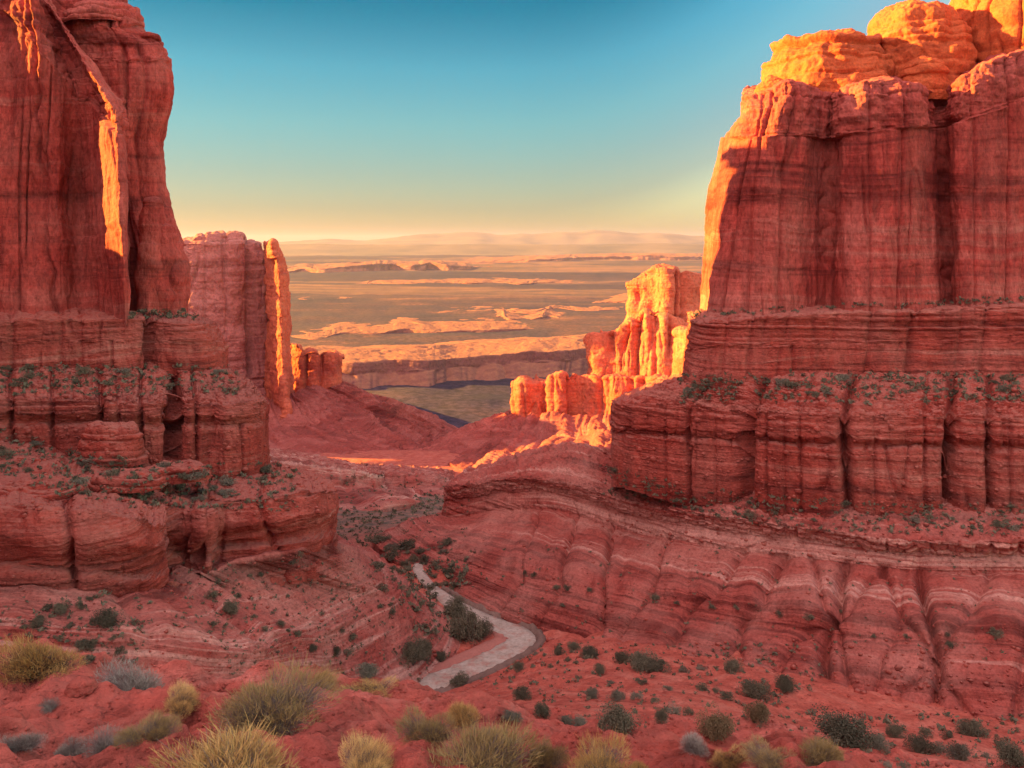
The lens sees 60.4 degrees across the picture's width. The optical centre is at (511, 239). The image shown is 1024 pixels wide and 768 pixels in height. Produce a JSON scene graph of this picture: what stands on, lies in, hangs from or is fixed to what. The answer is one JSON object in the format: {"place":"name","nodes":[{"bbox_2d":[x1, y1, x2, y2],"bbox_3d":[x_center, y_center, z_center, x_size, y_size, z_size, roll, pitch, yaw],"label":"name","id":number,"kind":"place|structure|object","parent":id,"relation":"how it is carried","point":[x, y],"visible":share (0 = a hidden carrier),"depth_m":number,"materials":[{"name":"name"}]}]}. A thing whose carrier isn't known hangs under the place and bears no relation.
{"place":"outdoors","nodes":[
{"label":"outdoors","id":0,"kind":"place"},
{"bbox_2d":[0,535,463,682],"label":"canyon slope","id":1,"kind":"structure","parent":0,"point":[168,645],"depth_m":86.26,"materials":[{"name":"stone"}]},
{"bbox_2d":[29,614,47,628],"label":"desert shrub","id":2,"kind":"object","parent":1,"relation":"on","point":[37,622],"visible":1,"depth_m":67.49,"materials":[{"name":"green plant"}]},
{"bbox_2d":[68,635,97,651],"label":"desert shrub","id":3,"kind":"object","parent":1,"relation":"on","point":[83,645],"visible":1,"depth_m":66.23,"materials":[{"name":"green plant"}]},
{"bbox_2d":[445,607,484,644],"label":"desert shrub","id":4,"kind":"object","parent":1,"relation":"on","point":[465,625],"visible":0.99,"depth_m":111.76,"materials":[{"name":"green plant"}]},
{"bbox_2d":[269,448,424,511],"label":"rock slope","id":5,"kind":"structure","parent":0,"point":[339,470],"depth_m":245.61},
{"bbox_2d":[265,380,457,454],"bbox_3d":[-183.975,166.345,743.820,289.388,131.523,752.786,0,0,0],"label":"talus slope","id":6,"kind":"structure","parent":0,"point":[343,418],"depth_m":590.55,"materials":[{"name":"stone"}]},
{"bbox_2d":[182,230,268,396],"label":"sandstone butte","id":7,"kind":"object","parent":6,"relation":"on","point":[228,286],"visible":0.23,"depth_m":587.53,"materials":[{"name":"stone"}]},
{"bbox_2d":[263,238,294,418],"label":"sandstone spire","id":8,"kind":"structure","parent":6,"relation":"on","point":[278,378],"depth_m":574.39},
{"bbox_2d":[290,343,344,392],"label":"sandstone butte","id":9,"kind":"object","parent":6,"relation":"on","point":[311,366],"visible":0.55,"depth_m":675.77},
{"bbox_2d":[287,260,497,272],"bbox_3d":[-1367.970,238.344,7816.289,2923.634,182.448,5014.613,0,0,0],"label":"mesa","id":10,"kind":"structure","parent":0,"point":[377,265],"depth_m":5944.65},
{"bbox_2d":[290,317,533,339],"bbox_3d":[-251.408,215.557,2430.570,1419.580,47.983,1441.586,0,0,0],"label":"mesa","id":11,"kind":"structure","parent":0,"point":[404,325],"depth_m":1974.29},
{"bbox_2d":[371,463,454,494],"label":"rock slope","id":12,"kind":"structure","parent":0,"point":[427,476],"depth_m":307.91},
{"bbox_2d":[302,334,588,388],"bbox_3d":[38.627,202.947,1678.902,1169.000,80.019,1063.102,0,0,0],"label":"mesa","id":13,"kind":"structure","parent":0,"point":[373,366],"depth_m":1296.98,"materials":[{"name":"stone"}]},
{"bbox_2d":[359,277,584,284],"bbox_3d":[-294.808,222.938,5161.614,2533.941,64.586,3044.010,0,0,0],"label":"mesa","id":14,"kind":"structure","parent":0,"point":[498,280],"depth_m":4196.35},
{"bbox_2d":[413,563,535,689],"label":"road","id":15,"kind":"structure","parent":0,"point":[520,639],"depth_m":109.56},
{"bbox_2d":[429,631,507,672],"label":"road verge","id":16,"kind":"structure","parent":15,"relation":"on","point":[488,645],"depth_m":107.64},
{"bbox_2d":[434,585,545,692],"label":"road kerb","id":17,"kind":"structure","parent":15,"relation":"on","point":[537,633],"depth_m":109.41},
{"bbox_2d":[262,243,703,255],"bbox_3d":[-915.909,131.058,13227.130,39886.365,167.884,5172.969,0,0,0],"label":"hills","id":18,"kind":"structure","parent":0,"point":[384,250],"depth_m":12199.77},
{"bbox_2d":[261,230,704,244],"bbox_3d":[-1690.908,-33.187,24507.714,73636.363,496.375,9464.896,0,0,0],"label":"mountains","id":19,"kind":"structure","parent":0,"point":[592,237],"depth_m":22727.83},
{"bbox_2d":[407,409,611,471],"bbox_3d":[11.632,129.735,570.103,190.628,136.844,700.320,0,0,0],"label":"talus slope","id":20,"kind":"structure","parent":0,"point":[493,438],"depth_m":462.59,"materials":[{"name":"stone"}]},
{"bbox_2d":[0,638,1023,767],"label":"foreground ledge","id":21,"kind":"object","parent":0,"point":[127,704],"visible":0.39,"depth_m":7.06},
{"bbox_2d":[0,728,50,753],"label":"sagebrush","id":22,"kind":"object","parent":21,"relation":"on","point":[26,743],"visible":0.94,"depth_m":5.09,"materials":[{"name":"plant"}]},
{"bbox_2d":[0,631,87,696],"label":"rabbitbrush","id":23,"kind":"object","parent":21,"relation":"on","point":[33,662],"visible":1,"depth_m":8.59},
{"bbox_2d":[37,697,60,714],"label":"sagebrush","id":24,"kind":"object","parent":21,"relation":"on","point":[50,706],"visible":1,"depth_m":7.26,"materials":[{"name":"plant"}]},
{"bbox_2d":[53,732,89,755],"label":"sagebrush","id":25,"kind":"object","parent":21,"relation":"on","point":[71,750],"visible":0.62,"depth_m":6.01,"materials":[{"name":"plant"}]},
{"bbox_2d":[64,676,97,696],"bbox_3d":[-3.654,3.777,7.478,0.257,0.108,0.210,0,0,0],"label":"rock","id":26,"kind":"object","parent":21,"relation":"on","point":[78,686],"visible":1,"depth_m":7.41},
{"bbox_2d":[79,718,144,759],"bbox_3d":[-2.445,3.089,5.428,0.454,0.228,0.421,0,0,-34],"label":"sagebrush","id":27,"kind":"object","parent":21,"relation":"on","point":[101,743],"visible":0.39,"depth_m":5.41,"materials":[{"name":"plant"}]},
{"bbox_2d":[90,654,165,690],"bbox_3d":[-3.637,4.228,8.377,0.698,0.364,1.121,0,0,-36],"label":"sagebrush","id":28,"kind":"object","parent":21,"relation":"on","point":[142,682],"visible":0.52,"depth_m":8.49,"materials":[{"name":"plant"}]},
{"bbox_2d":[113,708,183,749],"bbox_3d":[-2.129,2.866,5.164,0.425,0.188,0.260,0,0,-20],"label":"rabbitbrush","id":29,"kind":"object","parent":21,"relation":"on","point":[159,729],"visible":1,"depth_m":5.15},
{"bbox_2d":[162,680,203,720],"bbox_3d":[-2.724,3.798,7.287,0.341,0.252,0.557,0,0,-9],"label":"rabbitbrush","id":30,"kind":"object","parent":21,"relation":"on","point":[180,702],"visible":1,"depth_m":7.24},
{"bbox_2d":[138,707,299,767],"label":"rabbitbrush","id":31,"kind":"object","parent":21,"relation":"on","point":[246,750],"visible":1,"depth_m":4.29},
{"bbox_2d":[202,651,348,736],"bbox_3d":[-1.749,3.362,6.379,1.008,0.497,1.098,0,0,10],"label":"rabbitbrush","id":32,"kind":"object","parent":21,"relation":"on","point":[284,709],"visible":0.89,"depth_m":6.41,"materials":[{"name":"plant"}]},
{"bbox_2d":[353,662,379,679],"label":"desert shrub","id":33,"kind":"object","parent":21,"relation":"on","point":[366,671],"visible":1,"depth_m":10.39,"materials":[{"name":"green plant"}]},
{"bbox_2d":[337,726,395,767],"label":"rabbitbrush","id":34,"kind":"object","parent":21,"relation":"on","point":[368,757],"visible":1,"depth_m":4.22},
{"bbox_2d":[335,675,398,697],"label":"rabbitbrush","id":35,"kind":"object","parent":21,"relation":"on","point":[375,686],"visible":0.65,"depth_m":10.00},
{"bbox_2d":[0,659,797,767],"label":"pebbles","id":36,"kind":"object","parent":21,"relation":"on","point":[327,730],"visible":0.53,"depth_m":7.16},
{"bbox_2d":[394,702,463,750],"bbox_3d":[-0.435,2.580,4.657,0.407,0.185,0.369,0,0,4],"label":"rabbitbrush","id":37,"kind":"object","parent":21,"relation":"on","point":[437,732],"visible":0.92,"depth_m":4.65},
{"bbox_2d":[443,696,482,729],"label":"rabbitbrush","id":38,"kind":"object","parent":21,"relation":"on","point":[463,716],"visible":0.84,"depth_m":6.91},
{"bbox_2d":[422,714,547,767],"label":"rabbitbrush","id":39,"kind":"object","parent":21,"relation":"on","point":[480,750],"visible":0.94,"depth_m":4.33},
{"bbox_2d":[501,709,524,721],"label":"desert shrub","id":40,"kind":"object","parent":21,"relation":"on","point":[512,714],"visible":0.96,"depth_m":7.63,"materials":[{"name":"green plant"}]},
{"bbox_2d":[532,701,551,718],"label":"desert shrub","id":41,"kind":"object","parent":21,"relation":"on","point":[541,710],"visible":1,"depth_m":9.55,"materials":[{"name":"green plant"}]},
{"bbox_2d":[525,733,569,767],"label":"rabbitbrush","id":42,"kind":"object","parent":21,"relation":"on","point":[549,759],"visible":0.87,"depth_m":4.40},
{"bbox_2d":[567,728,637,767],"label":"rabbitbrush","id":43,"kind":"object","parent":21,"relation":"on","point":[601,757],"visible":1,"depth_m":4.33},
{"bbox_2d":[596,700,642,735],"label":"desert shrub","id":44,"kind":"object","parent":21,"relation":"on","point":[618,719],"visible":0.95,"depth_m":7.58,"materials":[{"name":"green plant"}]},
{"bbox_2d":[678,730,710,757],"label":"sagebrush","id":45,"kind":"object","parent":21,"relation":"on","point":[693,744],"visible":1,"depth_m":5.16,"materials":[{"name":"plant"}]},
{"bbox_2d":[693,701,735,742],"bbox_3d":[1.272,3.022,5.524,0.261,0.251,0.190,0,0,22],"label":"desert shrub","id":46,"kind":"object","parent":21,"relation":"on","point":[712,724],"visible":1,"depth_m":5.49,"materials":[{"name":"green plant"}]},
{"bbox_2d":[706,744,746,767],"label":"rabbitbrush","id":47,"kind":"object","parent":21,"relation":"on","point":[729,761],"visible":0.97,"depth_m":4.92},
{"bbox_2d":[738,734,805,767],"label":"rabbitbrush","id":48,"kind":"object","parent":21,"relation":"on","point":[764,757],"visible":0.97,"depth_m":4.70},
{"bbox_2d":[796,732,844,766],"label":"rabbitbrush","id":49,"kind":"object","parent":21,"relation":"on","point":[822,751],"visible":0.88,"depth_m":4.72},
{"bbox_2d":[995,740,1023,767],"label":"desert shrub","id":50,"kind":"object","parent":21,"relation":"on","point":[1011,754],"visible":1,"depth_m":5.98,"materials":[{"name":"green plant"}]},
{"bbox_2d":[128,0,950,241],"label":"sky","id":51,"kind":"structure","parent":0,"point":[289,120],"materials":[{"name":"blue"}]},
{"bbox_2d":[430,253,703,262],"bbox_3d":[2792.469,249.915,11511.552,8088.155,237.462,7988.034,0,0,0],"label":"mesa","id":52,"kind":"structure","parent":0,"point":[633,256],"depth_m":8451.15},
{"bbox_2d":[510,370,670,417],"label":"butte shoulder","id":53,"kind":"object","parent":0,"point":[573,394],"visible":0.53,"depth_m":508.62},
{"bbox_2d":[592,293,627,302],"bbox_3d":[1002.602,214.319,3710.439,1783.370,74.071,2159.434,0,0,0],"label":"mesa","id":54,"kind":"structure","parent":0,"point":[621,298],"depth_m":2862.95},
{"bbox_2d":[583,308,687,377],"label":"butte shoulder","id":55,"kind":"object","parent":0,"point":[642,345],"visible":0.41,"depth_m":521.38},
{"bbox_2d":[625,263,701,323],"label":"sandstone butte","id":56,"kind":"object","parent":55,"relation":"on","point":[669,289],"visible":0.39,"depth_m":525.70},
{"bbox_2d":[283,255,1023,764],"bbox_3d":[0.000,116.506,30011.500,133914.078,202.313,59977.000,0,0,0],"label":"ground","id":57,"kind":"structure","parent":0,"point":[459,403],"depth_m":1064.08,"materials":[{"name":"soil"}]},
{"bbox_2d":[52,598,70,614],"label":"desert shrub","id":58,"kind":"object","parent":57,"relation":"on","point":[61,608],"visible":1,"depth_m":69.29,"materials":[{"name":"green plant"}]},
{"bbox_2d":[89,607,124,629],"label":"desert shrub","id":59,"kind":"object","parent":57,"relation":"on","point":[104,619],"visible":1,"depth_m":67.93,"materials":[{"name":"green plant"}]},
{"bbox_2d":[0,441,338,597],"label":"rounded bluff","id":60,"kind":"structure","parent":57,"relation":"on","point":[113,541],"depth_m":83.10,"materials":[{"name":"stone"}]},
{"bbox_2d":[0,473,88,502],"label":"rock outcrop","id":61,"kind":"object","parent":60,"relation":"on","point":[35,491],"visible":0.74,"depth_m":78.71,"materials":[{"name":"stone"}]},
{"bbox_2d":[74,420,148,466],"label":"rock outcrop","id":62,"kind":"object","parent":60,"relation":"on","point":[137,451],"visible":0.96,"depth_m":94.21,"materials":[{"name":"stone"}]},
{"bbox_2d":[88,467,166,492],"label":"rock outcrop","id":63,"kind":"object","parent":60,"relation":"on","point":[154,484],"visible":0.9,"depth_m":84.07,"materials":[{"name":"stone"}]},
{"bbox_2d":[0,362,271,477],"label":"blocky ledge","id":64,"kind":"object","parent":60,"relation":"on","point":[212,414],"visible":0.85,"depth_m":100.59,"materials":[{"name":"stone"}]},
{"bbox_2d":[0,307,228,388],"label":"banded ledge","id":65,"kind":"object","parent":64,"relation":"on","point":[92,337],"visible":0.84,"depth_m":109.57,"materials":[{"name":"stone"}]},
{"bbox_2d":[0,0,130,345],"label":"mesa wall","id":66,"kind":"structure","parent":65,"relation":"on","point":[65,244],"depth_m":118.35,"materials":[{"name":"stone"}]},
{"bbox_2d":[57,7,187,312],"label":"sandstone tower","id":67,"kind":"structure","parent":65,"relation":"on","point":[135,68],"depth_m":130.48,"materials":[{"name":"stone"}]},
{"bbox_2d":[61,0,144,27],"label":"cap rock","id":68,"kind":"object","parent":67,"relation":"on","point":[90,9],"visible":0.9,"depth_m":130.41,"materials":[{"name":"stone"}]},
{"bbox_2d":[139,32,161,42],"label":"cap rock","id":69,"kind":"object","parent":67,"relation":"on","point":[150,37],"visible":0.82,"depth_m":132.34,"materials":[{"name":"stone"}]},
{"bbox_2d":[134,196,165,315],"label":"rock column","id":70,"kind":"object","parent":65,"relation":"on","point":[148,274],"visible":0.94,"depth_m":122.85,"materials":[{"name":"stone"}]},
{"bbox_2d":[155,223,178,314],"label":"rock column","id":71,"kind":"object","parent":65,"relation":"on","point":[167,295],"visible":0.52,"depth_m":124.07,"materials":[{"name":"stone"}]},
{"bbox_2d":[168,241,190,314],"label":"rock column","id":72,"kind":"object","parent":65,"relation":"on","point":[179,279],"visible":0.59,"depth_m":125.86,"materials":[{"name":"stone"}]},
{"bbox_2d":[145,459,210,483],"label":"rock outcrop","id":73,"kind":"object","parent":60,"relation":"on","point":[175,468],"visible":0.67,"depth_m":91.74,"materials":[{"name":"stone"}]},
{"bbox_2d":[222,596,239,614],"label":"desert shrub","id":74,"kind":"object","parent":57,"relation":"on","point":[230,606],"visible":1,"depth_m":80.53,"materials":[{"name":"green plant"}]},
{"bbox_2d":[323,474,469,549],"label":"valley scrub","id":75,"kind":"object","parent":57,"relation":"on","point":[363,520],"visible":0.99,"depth_m":199.59,"materials":[{"name":"green plant"}]},
{"bbox_2d":[400,636,429,667],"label":"desert shrub","id":76,"kind":"object","parent":57,"relation":"on","point":[414,652],"visible":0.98,"depth_m":100.93,"materials":[{"name":"green plant"}]},
{"bbox_2d":[444,594,473,617],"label":"desert shrub","id":77,"kind":"object","parent":57,"relation":"on","point":[457,605],"visible":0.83,"depth_m":117.94,"materials":[{"name":"green plant"}]},
{"bbox_2d":[449,670,469,688],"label":"desert shrub","id":78,"kind":"object","parent":57,"relation":"on","point":[459,679],"visible":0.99,"depth_m":99.22,"materials":[{"name":"green plant"}]},
{"bbox_2d":[471,616,494,641],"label":"desert shrub","id":79,"kind":"object","parent":57,"relation":"on","point":[486,626],"visible":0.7,"depth_m":113.03,"materials":[{"name":"green plant"}]},
{"bbox_2d":[0,295,1023,767],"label":"ledge scrub","id":80,"kind":"object","parent":57,"relation":"on","point":[452,585],"visible":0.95,"depth_m":101.56,"materials":[{"name":"green plant"}]},
{"bbox_2d":[0,364,1023,767],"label":"rubble","id":81,"kind":"object","parent":57,"relation":"on","point":[652,458],"visible":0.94,"depth_m":99.05,"materials":[{"name":"stone"}]},
{"bbox_2d":[512,685,532,700],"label":"desert shrub","id":82,"kind":"object","parent":57,"relation":"on","point":[523,693],"visible":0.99,"depth_m":79.16,"materials":[{"name":"green plant"}]},
{"bbox_2d":[495,308,565,319],"bbox_3d":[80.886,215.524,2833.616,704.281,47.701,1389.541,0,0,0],"label":"mesa","id":83,"kind":"structure","parent":57,"relation":"on","point":[506,315],"depth_m":2305.09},
{"bbox_2d":[438,305,623,313],"bbox_3d":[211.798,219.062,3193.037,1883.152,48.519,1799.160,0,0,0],"label":"mesa","id":84,"kind":"structure","parent":57,"relation":"on","point":[527,311],"depth_m":2540.45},
{"bbox_2d":[579,644,597,658],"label":"desert shrub","id":85,"kind":"object","parent":57,"relation":"on","point":[590,651],"visible":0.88,"depth_m":99.35,"materials":[{"name":"green plant"}]},
{"bbox_2d":[605,688,625,701],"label":"desert shrub","id":86,"kind":"object","parent":57,"relation":"on","point":[616,695],"visible":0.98,"depth_m":71.14,"materials":[{"name":"green plant"}]},
{"bbox_2d":[612,651,628,662],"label":"desert shrub","id":87,"kind":"object","parent":57,"relation":"on","point":[620,656],"visible":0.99,"depth_m":95.69,"materials":[{"name":"green plant"}]},
{"bbox_2d":[628,646,658,672],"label":"desert shrub","id":88,"kind":"object","parent":57,"relation":"on","point":[638,661],"visible":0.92,"depth_m":92.23,"materials":[{"name":"green plant"}]},
{"bbox_2d":[645,656,671,673],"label":"desert shrub","id":89,"kind":"object","parent":57,"relation":"on","point":[657,665],"visible":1,"depth_m":91.21,"materials":[{"name":"green plant"}]},
{"bbox_2d":[723,655,744,672],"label":"desert shrub","id":90,"kind":"object","parent":57,"relation":"on","point":[732,664],"visible":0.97,"depth_m":91.10,"materials":[{"name":"green plant"}]},
{"bbox_2d":[736,677,774,700],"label":"desert shrub","id":91,"kind":"object","parent":57,"relation":"on","point":[759,690],"visible":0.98,"depth_m":82.48,"materials":[{"name":"green plant"}]},
{"bbox_2d":[773,674,796,692],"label":"desert shrub","id":92,"kind":"object","parent":57,"relation":"on","point":[785,684],"visible":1,"depth_m":85.07,"materials":[{"name":"green plant"}]},
{"bbox_2d":[609,370,1023,516],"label":"blocky ledge","id":93,"kind":"object","parent":57,"relation":"on","point":[680,424],"visible":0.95,"depth_m":108.99,"materials":[{"name":"stone"}]},
{"bbox_2d":[681,301,1023,393],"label":"banded ledge","id":94,"kind":"object","parent":93,"relation":"on","point":[958,339],"visible":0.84,"depth_m":117.59,"materials":[{"name":"stone"}]},
{"bbox_2d":[700,48,1023,339],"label":"mesa wall","id":95,"kind":"structure","parent":94,"relation":"on","point":[890,192],"depth_m":121.50,"materials":[{"name":"stone"}]},
{"bbox_2d":[754,75,782,91],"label":"cap rock","id":96,"kind":"object","parent":95,"relation":"on","point":[768,81],"visible":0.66,"depth_m":129.30,"materials":[{"name":"stone"}]},
{"bbox_2d":[761,28,894,91],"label":"cap rock","id":97,"kind":"object","parent":95,"relation":"on","point":[829,60],"visible":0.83,"depth_m":128.52,"materials":[{"name":"stone"}]},
{"bbox_2d":[862,69,888,79],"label":"cap rock","id":98,"kind":"object","parent":95,"relation":"on","point":[873,74],"visible":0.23,"depth_m":125.73,"materials":[{"name":"stone"}]},
{"bbox_2d":[867,0,977,83],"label":"cap rock","id":99,"kind":"object","parent":95,"relation":"on","point":[909,31],"visible":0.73,"depth_m":130.61,"materials":[{"name":"stone"}]},
{"bbox_2d":[900,55,949,98],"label":"cap rock","id":100,"kind":"object","parent":95,"relation":"on","point":[930,73],"visible":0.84,"depth_m":125.52,"materials":[{"name":"stone"}]},
{"bbox_2d":[949,0,1023,62],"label":"cap rock","id":101,"kind":"object","parent":95,"relation":"on","point":[997,26],"visible":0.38,"depth_m":129.95,"materials":[{"name":"stone"}]},
{"bbox_2d":[631,714,1001,767],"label":"rock shelf","id":102,"kind":"object","parent":57,"relation":"on","point":[875,754],"visible":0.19,"depth_m":22.75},
{"bbox_2d":[742,699,770,726],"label":"desert shrub","id":103,"kind":"object","parent":102,"relation":"on","point":[759,711],"visible":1,"depth_m":25.20,"materials":[{"name":"green plant"}]},
{"bbox_2d":[807,703,878,750],"bbox_3d":[8.205,12.045,21.750,1.461,0.976,1.618,0,0,-1],"label":"desert shrub","id":104,"kind":"object","parent":102,"relation":"on","point":[844,731],"visible":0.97,"depth_m":21.50,"materials":[{"name":"green plant"}]},
{"bbox_2d":[866,731,890,753],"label":"desert shrub","id":105,"kind":"object","parent":102,"relation":"on","point":[879,744],"visible":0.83,"depth_m":21.57,"materials":[{"name":"green plant"}]},
{"bbox_2d":[885,719,906,738],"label":"desert shrub","id":106,"kind":"object","parent":57,"relation":"on","point":[895,730],"visible":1,"depth_m":73.47,"materials":[{"name":"green plant"}]},
{"bbox_2d":[903,733,937,754],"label":"desert shrub","id":107,"kind":"object","parent":57,"relation":"on","point":[920,743],"visible":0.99,"depth_m":68.12,"materials":[{"name":"green plant"}]},
{"bbox_2d":[946,742,972,760],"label":"desert shrub","id":108,"kind":"object","parent":57,"relation":"on","point":[958,751],"visible":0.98,"depth_m":66.05,"materials":[{"name":"green plant"}]},
{"bbox_2d":[954,717,990,737],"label":"desert shrub","id":109,"kind":"object","parent":57,"relation":"on","point":[972,729],"visible":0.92,"depth_m":77.52,"materials":[{"name":"green plant"}]},
{"bbox_2d":[653,706,668,723],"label":"desert shrub","id":110,"kind":"object","parent":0,"point":[661,715],"visible":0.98,"depth_m":26.47,"materials":[{"name":"green plant"}]},
{"bbox_2d":[671,325,686,374],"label":"butte shoulder","id":111,"kind":"object","parent":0,"point":[679,335],"visible":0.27,"depth_m":407.77},
{"bbox_2d":[371,441,1023,719],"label":"canyon slope","id":112,"kind":"structure","parent":0,"point":[535,501],"depth_m":106.19,"materials":[{"name":"stone"}]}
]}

